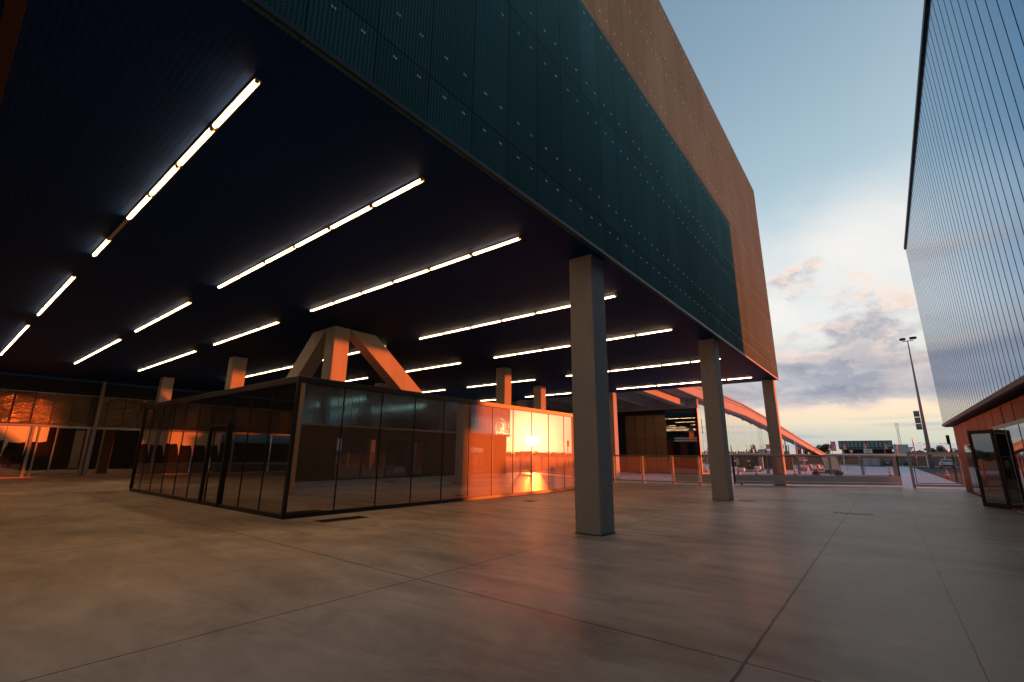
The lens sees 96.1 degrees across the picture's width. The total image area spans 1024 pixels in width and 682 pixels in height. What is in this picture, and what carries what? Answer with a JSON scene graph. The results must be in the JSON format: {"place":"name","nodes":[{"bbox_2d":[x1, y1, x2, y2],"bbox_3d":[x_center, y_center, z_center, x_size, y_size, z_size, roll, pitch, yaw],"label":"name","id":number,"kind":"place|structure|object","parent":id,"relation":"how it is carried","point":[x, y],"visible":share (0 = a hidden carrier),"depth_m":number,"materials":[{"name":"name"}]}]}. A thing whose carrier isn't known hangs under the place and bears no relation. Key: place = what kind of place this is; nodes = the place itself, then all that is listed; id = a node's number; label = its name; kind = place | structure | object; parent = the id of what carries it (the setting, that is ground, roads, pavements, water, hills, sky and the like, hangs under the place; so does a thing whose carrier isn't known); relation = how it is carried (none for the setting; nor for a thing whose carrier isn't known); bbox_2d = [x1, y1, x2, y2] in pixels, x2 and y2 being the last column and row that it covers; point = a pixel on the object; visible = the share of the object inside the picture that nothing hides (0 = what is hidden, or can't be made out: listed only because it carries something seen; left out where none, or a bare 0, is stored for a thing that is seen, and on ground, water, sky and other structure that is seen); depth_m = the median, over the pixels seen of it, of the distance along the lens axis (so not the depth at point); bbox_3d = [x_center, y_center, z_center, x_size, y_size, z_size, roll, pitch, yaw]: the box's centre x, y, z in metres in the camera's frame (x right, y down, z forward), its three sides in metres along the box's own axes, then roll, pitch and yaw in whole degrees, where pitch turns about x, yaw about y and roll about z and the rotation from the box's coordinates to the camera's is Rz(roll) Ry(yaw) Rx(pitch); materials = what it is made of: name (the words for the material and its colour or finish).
{"place":"outdoors","nodes":[
{"label":"outdoors","id":0,"kind":"place"},
{"bbox_2d":[5,0,957,453],"label":"sky","id":1,"kind":"structure","parent":0,"point":[814,100],"materials":[{"name":"blue"}]},
{"bbox_2d":[0,474,1023,681],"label":"forecourt","id":2,"kind":"structure","parent":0,"point":[108,579],"depth_m":5.65,"materials":[{"name":"concrete"}]},
{"bbox_2d":[0,374,204,477],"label":"curtain wall","id":3,"kind":"structure","parent":2,"relation":"on","point":[86,438],"depth_m":29.94,"materials":[{"name":"clear glass"}]},
{"bbox_2d":[315,516,369,522],"bbox_3d":[-4.243,4.452,11.512,0.500,0.012,1.300,-10,-17,37],"label":"drain cover","id":4,"kind":"object","parent":2,"relation":"on","point":[340,519],"visible":1,"depth_m":11.40,"materials":[{"name":"black metal"}]},
{"bbox_2d":[129,375,574,519],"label":"glass pavilion","id":5,"kind":"structure","parent":2,"relation":"on","point":[299,446],"depth_m":14.63,"materials":[{"name":"clear glass"}]},
{"bbox_2d":[197,423,230,506],"bbox_3d":[-9.411,3.866,14.532,1.530,2.480,0.104,-10,-17,37],"label":"door","id":6,"kind":"structure","parent":5,"relation":"in","point":[211,482],"depth_m":14.54,"materials":[{"name":"clear glass"}]},
{"bbox_2d":[0,0,787,536],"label":"raised hall","id":7,"kind":"structure","parent":2,"relation":"on","point":[584,150],"depth_m":10.56,"materials":[{"name":"metal"}]},
{"bbox_2d":[37,307,46,315],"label":"strip light","id":8,"kind":"object","parent":7,"relation":"attached to","point":[40,312],"visible":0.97,"depth_m":15.69,"materials":[{"name":"white plastic"}]},
{"bbox_2d":[44,298,54,307],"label":"strip light","id":9,"kind":"object","parent":7,"relation":"attached to","point":[49,302],"visible":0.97,"depth_m":14.73,"materials":[{"name":"white plastic"}]},
{"bbox_2d":[52,287,64,298],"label":"strip light","id":10,"kind":"object","parent":7,"relation":"attached to","point":[59,292],"visible":0.98,"depth_m":13.80,"materials":[{"name":"white plastic"}]},
{"bbox_2d":[62,275,75,287],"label":"strip light","id":11,"kind":"object","parent":7,"relation":"attached to","point":[69,280],"visible":1,"depth_m":12.84,"materials":[{"name":"white plastic"}]},
{"bbox_2d":[92,238,110,256],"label":"strip light","id":12,"kind":"object","parent":7,"relation":"attached to","point":[99,249],"visible":0.97,"depth_m":10.72,"materials":[{"name":"white plastic"}]},
{"bbox_2d":[107,218,128,240],"bbox_3d":[-8.460,-2.385,9.870,1.500,0.044,0.060,-10,-17,37],"label":"lighting rail","id":13,"kind":"object","parent":7,"relation":"attached to","point":[117,229],"visible":0.93,"depth_m":9.81,"materials":[{"name":"brown metal"}]},
{"bbox_2d":[126,194,152,219],"bbox_3d":[-7.276,-2.593,8.965,1.440,0.056,0.077,-10,-17,37],"label":"strip light","id":14,"kind":"object","parent":7,"relation":"attached to","point":[141,204],"visible":0.98,"depth_m":8.91,"materials":[{"name":"white plastic"}]},
{"bbox_2d":[134,325,146,331],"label":"strip light","id":15,"kind":"object","parent":7,"relation":"attached to","point":[140,328],"visible":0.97,"depth_m":17.75,"materials":[{"name":"white plastic"}]},
{"bbox_2d":[146,318,160,325],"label":"strip light","id":16,"kind":"object","parent":7,"relation":"attached to","point":[153,321],"visible":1,"depth_m":16.81,"materials":[{"name":"white plastic"}]},
{"bbox_2d":[148,164,179,196],"bbox_3d":[-6.117,-2.803,8.077,1.440,0.056,0.077,-10,-17,37],"label":"strip light","id":17,"kind":"object","parent":7,"relation":"attached to","point":[164,179],"visible":1,"depth_m":8.03,"materials":[{"name":"white plastic"}]},
{"bbox_2d":[159,310,174,318],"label":"strip light","id":18,"kind":"object","parent":7,"relation":"attached to","point":[166,314],"visible":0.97,"depth_m":15.87,"materials":[{"name":"white plastic"}]},
{"bbox_2d":[174,301,191,310],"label":"strip light","id":19,"kind":"object","parent":7,"relation":"attached to","point":[182,306],"visible":1,"depth_m":14.98,"materials":[{"name":"white plastic"}]},
{"bbox_2d":[176,126,215,166],"bbox_3d":[-4.959,-3.013,7.189,1.440,0.056,0.077,-10,-17,37],"label":"strip light","id":20,"kind":"object","parent":7,"relation":"attached to","point":[201,140],"visible":1,"depth_m":7.12,"materials":[{"name":"white plastic"}]},
{"bbox_2d":[217,275,240,288],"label":"strip light","id":21,"kind":"object","parent":7,"relation":"attached to","point":[228,281],"visible":0.97,"depth_m":12.78,"materials":[{"name":"white plastic"}]},
{"bbox_2d":[227,334,242,339],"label":"strip light","id":22,"kind":"object","parent":7,"relation":"attached to","point":[231,338],"visible":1,"depth_m":18.94,"materials":[{"name":"white plastic"}]},
{"bbox_2d":[211,76,261,129],"bbox_3d":[-3.800,-3.223,6.301,1.440,0.056,0.077,-10,-17,37],"label":"strip light","id":23,"kind":"object","parent":7,"relation":"attached to","point":[239,100],"visible":1,"depth_m":6.23,"materials":[{"name":"beige plastic"}]},
{"bbox_2d":[243,328,259,334],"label":"strip light","id":24,"kind":"object","parent":7,"relation":"attached to","point":[251,331],"visible":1,"depth_m":18.00,"materials":[{"name":"white plastic"}]},
{"bbox_2d":[239,261,266,276],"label":"strip light","id":25,"kind":"object","parent":7,"relation":"attached to","point":[257,266],"visible":0.99,"depth_m":11.88,"materials":[{"name":"white plastic"}]},
{"bbox_2d":[260,321,279,328],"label":"strip light","id":26,"kind":"object","parent":7,"relation":"attached to","point":[271,324],"visible":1,"depth_m":17.10,"materials":[{"name":"white plastic"}]},
{"bbox_2d":[264,246,295,262],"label":"strip light","id":27,"kind":"object","parent":7,"relation":"attached to","point":[282,253],"visible":0.97,"depth_m":11.01,"materials":[{"name":"white plastic"}]},
{"bbox_2d":[294,227,330,247],"bbox_3d":[-4.422,-2.274,10.164,1.440,0.056,0.077,-10,-17,37],"label":"strip light","id":28,"kind":"object","parent":7,"relation":"attached to","point":[313,236],"visible":0.97,"depth_m":10.10,"materials":[{"name":"white plastic"}]},
{"bbox_2d":[309,302,334,311],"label":"strip light","id":29,"kind":"object","parent":7,"relation":"attached to","point":[322,306],"visible":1,"depth_m":14.92,"materials":[{"name":"white plastic"}]},
{"bbox_2d":[334,292,362,302],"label":"strip light","id":30,"kind":"object","parent":7,"relation":"attached to","point":[348,297],"visible":1,"depth_m":14.03,"materials":[{"name":"white plastic"}]},
{"bbox_2d":[329,204,372,228],"bbox_3d":[-3.263,-2.484,9.275,1.440,0.056,0.077,-10,-17,37],"label":"strip light","id":31,"kind":"object","parent":7,"relation":"attached to","point":[353,215],"visible":0.97,"depth_m":9.22,"materials":[{"name":"white plastic"}]},
{"bbox_2d":[362,281,393,293],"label":"strip light","id":32,"kind":"object","parent":7,"relation":"attached to","point":[378,287],"visible":1,"depth_m":13.12,"materials":[{"name":"white plastic"}]},
{"bbox_2d":[371,177,424,206],"bbox_3d":[-2.105,-2.694,8.387,1.440,0.056,0.077,-10,-17,37],"label":"strip light","id":33,"kind":"object","parent":7,"relation":"attached to","point":[412,184],"visible":1,"depth_m":8.32,"materials":[{"name":"white plastic"}]},
{"bbox_2d":[393,268,429,282],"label":"strip light","id":34,"kind":"object","parent":7,"relation":"attached to","point":[412,275],"visible":1,"depth_m":12.24,"materials":[{"name":"white plastic"}]},
{"bbox_2d":[419,333,443,338],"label":"strip light","id":35,"kind":"object","parent":7,"relation":"attached to","point":[431,335],"visible":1,"depth_m":18.49,"materials":[{"name":"white plastic"}]},
{"bbox_2d":[429,254,471,269],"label":"strip light","id":36,"kind":"object","parent":7,"relation":"attached to","point":[451,261],"visible":1,"depth_m":11.35,"materials":[{"name":"white plastic"}]},
{"bbox_2d":[444,327,471,333],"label":"strip light","id":37,"kind":"object","parent":7,"relation":"attached to","point":[457,330],"visible":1,"depth_m":17.59,"materials":[{"name":"white plastic"}]},
{"bbox_2d":[471,320,501,327],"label":"strip light","id":38,"kind":"object","parent":7,"relation":"attached to","point":[497,321],"visible":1,"depth_m":16.71,"materials":[{"name":"white plastic"}]},
{"bbox_2d":[471,236,521,255],"bbox_3d":[-0.378,-2.155,10.511,1.440,0.056,0.077,-10,-17,37],"label":"strip light","id":39,"kind":"object","parent":7,"relation":"attached to","point":[497,245],"visible":1,"depth_m":10.46,"materials":[{"name":"white plastic"}]},
{"bbox_2d":[493,353,516,357],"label":"strip light","id":40,"kind":"object","parent":7,"relation":"attached to","point":[505,355],"visible":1,"depth_m":22.09,"materials":[{"name":"white plastic"}]},
{"bbox_2d":[502,312,535,320],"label":"strip light","id":41,"kind":"object","parent":7,"relation":"attached to","point":[520,316],"visible":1,"depth_m":15.83,"materials":[{"name":"white plastic"}]},
{"bbox_2d":[517,349,542,353],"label":"strip light","id":42,"kind":"object","parent":7,"relation":"attached to","point":[530,351],"visible":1,"depth_m":21.20,"materials":[{"name":"white plastic"}]},
{"bbox_2d":[536,305,569,313],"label":"strip light","id":43,"kind":"object","parent":7,"relation":"attached to","point":[552,309],"visible":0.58,"depth_m":14.98,"materials":[{"name":"white plastic"}]},
{"bbox_2d":[543,345,570,349],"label":"strip light","id":44,"kind":"object","parent":7,"relation":"attached to","point":[557,347],"visible":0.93,"depth_m":20.31,"materials":[{"name":"white plastic"}]},
{"bbox_2d":[607,334,635,339],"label":"strip light","id":45,"kind":"object","parent":7,"relation":"attached to","point":[621,337],"visible":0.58,"depth_m":18.47,"materials":[{"name":"white plastic"}]},
{"bbox_2d":[636,365,661,368],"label":"strip light","id":46,"kind":"object","parent":7,"relation":"attached to","point":[648,366],"visible":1,"depth_m":24.54,"materials":[{"name":"white plastic"}]},
{"bbox_2d":[636,329,672,335],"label":"strip light","id":47,"kind":"object","parent":7,"relation":"attached to","point":[654,332],"visible":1,"depth_m":17.64,"materials":[{"name":"white plastic"}]},
{"bbox_2d":[662,361,689,365],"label":"strip light","id":48,"kind":"object","parent":7,"relation":"attached to","point":[675,363],"visible":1,"depth_m":23.64,"materials":[{"name":"white plastic"}]},
{"bbox_2d":[612,455,710,484],"bbox_3d":[8.257,7.871,28.365,9.188,1.655,0.303,-8,-16,32],"label":"railing","id":49,"kind":"object","parent":2,"relation":"on","point":[694,478],"visible":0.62,"depth_m":27.41,"materials":[{"name":"silver metal"}]},
{"bbox_2d":[731,454,901,485],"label":"sliding gate","id":50,"kind":"structure","parent":2,"relation":"on","point":[894,479],"depth_m":26.56,"materials":[{"name":"grey metal"}]},
{"bbox_2d":[833,511,872,514],"bbox_3d":[10.093,5.088,13.621,0.950,0.012,0.500,-10,-17,37],"label":"drain cover","id":51,"kind":"object","parent":2,"relation":"on","point":[853,513],"visible":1,"depth_m":13.52,"materials":[{"name":"silver metal"}]},
{"bbox_2d":[906,452,965,487],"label":"wicket gate","id":52,"kind":"structure","parent":2,"relation":"on","point":[946,454],"depth_m":25.30,"materials":[{"name":"grey metal"}]},
{"bbox_2d":[904,0,1023,514],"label":"ribbed hall","id":53,"kind":"structure","parent":2,"relation":"on","point":[964,238],"depth_m":12.41,"materials":[{"name":"blue"}]},
{"bbox_2d":[964,444,980,494],"bbox_3d":[20.089,5.572,20.019,0.038,2.100,2.900,-10,-17,37],"label":"doorway","id":54,"kind":"structure","parent":53,"relation":"in","point":[967,447],"depth_m":20.31,"materials":[{"name":"glass"}]},
{"bbox_2d":[967,429,1011,509],"bbox_3d":[16.111,4.302,15.563,0.060,2.535,1.045,-2,-14,8],"label":"door","id":55,"kind":"structure","parent":53,"relation":"in","point":[985,455],"depth_m":15.54,"materials":[{"name":"clear glass"}]},
{"bbox_2d":[992,418,1023,514],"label":"doorway","id":56,"kind":"structure","parent":53,"relation":"in","point":[1009,437],"depth_m":13.60,"materials":[{"name":"black metal"}]},
{"bbox_2d":[615,465,964,487],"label":"pavement","id":57,"kind":"structure","parent":0,"point":[905,474],"depth_m":41.18,"materials":[{"name":"grey concrete"}]},
{"bbox_2d":[511,386,826,473],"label":"sloping hall","id":58,"kind":"structure","parent":57,"relation":"on","point":[663,422],"depth_m":45.05,"materials":[{"name":"brown metal"}]},
{"bbox_2d":[626,417,637,471],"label":"door","id":59,"kind":"structure","parent":58,"relation":"in","point":[630,421],"depth_m":46.14,"materials":[{"name":"brown wood"}]},
{"bbox_2d":[635,417,647,471],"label":"door","id":60,"kind":"structure","parent":58,"relation":"in","point":[639,421],"depth_m":45.57,"materials":[{"name":"brown wood"}]},
{"bbox_2d":[644,416,657,472],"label":"door","id":61,"kind":"structure","parent":58,"relation":"in","point":[649,420],"depth_m":44.93,"materials":[{"name":"brown wood"}]},
{"bbox_2d":[654,416,667,472],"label":"door","id":62,"kind":"structure","parent":58,"relation":"in","point":[659,420],"depth_m":44.31,"materials":[{"name":"brown wood"}]},
{"bbox_2d":[731,467,752,472],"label":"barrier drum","id":63,"kind":"object","parent":57,"relation":"on","point":[736,469],"visible":0.53,"depth_m":45.06,"materials":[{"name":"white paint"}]},
{"bbox_2d":[737,468,760,474],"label":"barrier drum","id":64,"kind":"object","parent":57,"relation":"on","point":[742,469],"visible":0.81,"depth_m":41.20,"materials":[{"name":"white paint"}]},
{"bbox_2d":[758,457,763,470],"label":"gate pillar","id":65,"kind":"structure","parent":57,"relation":"on","point":[760,461],"depth_m":53.89,"materials":[{"name":"concrete"}]},
{"bbox_2d":[754,466,771,470],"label":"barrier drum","id":66,"kind":"object","parent":57,"relation":"on","point":[758,467],"visible":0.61,"depth_m":50.00,"materials":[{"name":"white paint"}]},
{"bbox_2d":[763,457,793,469],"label":"wall","id":67,"kind":"structure","parent":57,"relation":"on","point":[790,465],"depth_m":59.17,"materials":[{"name":"brown"}]},
{"bbox_2d":[793,464,865,469],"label":"guard rail","id":68,"kind":"object","parent":57,"relation":"on","point":[839,464],"visible":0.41,"depth_m":60.03,"materials":[{"name":"silver metal"}]},
{"bbox_2d":[830,441,836,454],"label":"banner","id":69,"kind":"object","parent":57,"relation":"on","point":[833,446],"visible":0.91,"depth_m":121.18,"materials":[{"name":"silver metal"}]},
{"bbox_2d":[863,449,872,454],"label":"direction sign","id":70,"kind":"object","parent":57,"relation":"on","point":[868,451],"visible":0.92,"depth_m":108.84,"materials":[{"name":"white paint"}]},
{"bbox_2d":[860,458,881,466],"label":"dark container","id":71,"kind":"object","parent":57,"relation":"on","point":[872,461],"visible":0.49,"depth_m":85.83,"materials":[{"name":"grey metal"}]},
{"bbox_2d":[882,458,891,466],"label":"parked car","id":72,"kind":"object","parent":57,"relation":"on","point":[888,462],"visible":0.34,"depth_m":84.50,"materials":[{"name":"grey paint"}]},
{"bbox_2d":[827,454,947,467],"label":"white railing","id":73,"kind":"object","parent":57,"relation":"on","point":[906,454],"visible":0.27,"depth_m":83.44,"materials":[{"name":"white metal"}]},
{"bbox_2d":[903,459,915,465],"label":"parked car","id":74,"kind":"object","parent":57,"relation":"on","point":[905,462],"visible":0.66,"depth_m":84.95,"materials":[{"name":"blue paint"}]},
{"bbox_2d":[798,456,844,475],"bbox_3d":[25.909,10.497,38.639,3.155,1.762,1.278,-10,-17,37],"label":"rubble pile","id":75,"kind":"object","parent":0,"point":[826,465],"visible":0.72,"depth_m":38.21,"materials":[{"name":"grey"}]},
{"bbox_2d":[838,440,893,453],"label":"blue building","id":76,"kind":"structure","parent":0,"point":[876,446],"depth_m":179.12,"materials":[{"name":"blue"}]},
{"bbox_2d":[790,454,960,467],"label":"embankment","id":77,"kind":"structure","parent":0,"point":[900,458],"depth_m":93.47,"materials":[{"name":"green concrete"}]},
{"bbox_2d":[893,445,908,453],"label":"grey shed","id":78,"kind":"structure","parent":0,"point":[903,449],"depth_m":195.53,"materials":[{"name":"grey paint"}]},
{"bbox_2d":[913,467,964,484],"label":"road","id":79,"kind":"structure","parent":0,"point":[940,473],"depth_m":53.21,"materials":[{"name":"grey asphalt"}]},
{"bbox_2d":[912,439,917,466],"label":"marker mast","id":80,"kind":"object","parent":79,"relation":"on","point":[915,451],"visible":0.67,"depth_m":82.99,"materials":[{"name":"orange metal"}]},
{"bbox_2d":[899,336,934,467],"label":"lamp post","id":81,"kind":"object","parent":79,"relation":"on","point":[919,425],"visible":0.98,"depth_m":80.96,"materials":[{"name":"silver metal"}]},
{"bbox_2d":[939,459,955,468],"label":"parked car","id":82,"kind":"object","parent":79,"relation":"on","point":[944,461],"visible":0.66,"depth_m":73.13,"materials":[{"name":"grey paint"}]},
{"bbox_2d":[945,435,957,481],"bbox_3d":[30.684,8.186,32.086,0.188,3.181,0.200,-10,-17,37],"label":"lamp bollard","id":83,"kind":"object","parent":79,"relation":"on","point":[948,439],"visible":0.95,"depth_m":32.20,"materials":[{"name":"black metal"}]},
{"label":"ground","id":84,"kind":"structure","parent":0,"visible":0},
{"bbox_2d":[816,444,831,453],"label":"broad tree","id":85,"kind":"object","parent":84,"relation":"on","point":[824,448],"visible":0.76,"depth_m":161.51,"materials":[{"name":"green plant"}]},
{"bbox_2d":[936,445,947,451],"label":"tree","id":86,"kind":"object","parent":84,"relation":"on","point":[939,448],"visible":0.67,"depth_m":144.53,"materials":[{"name":"green plant"}]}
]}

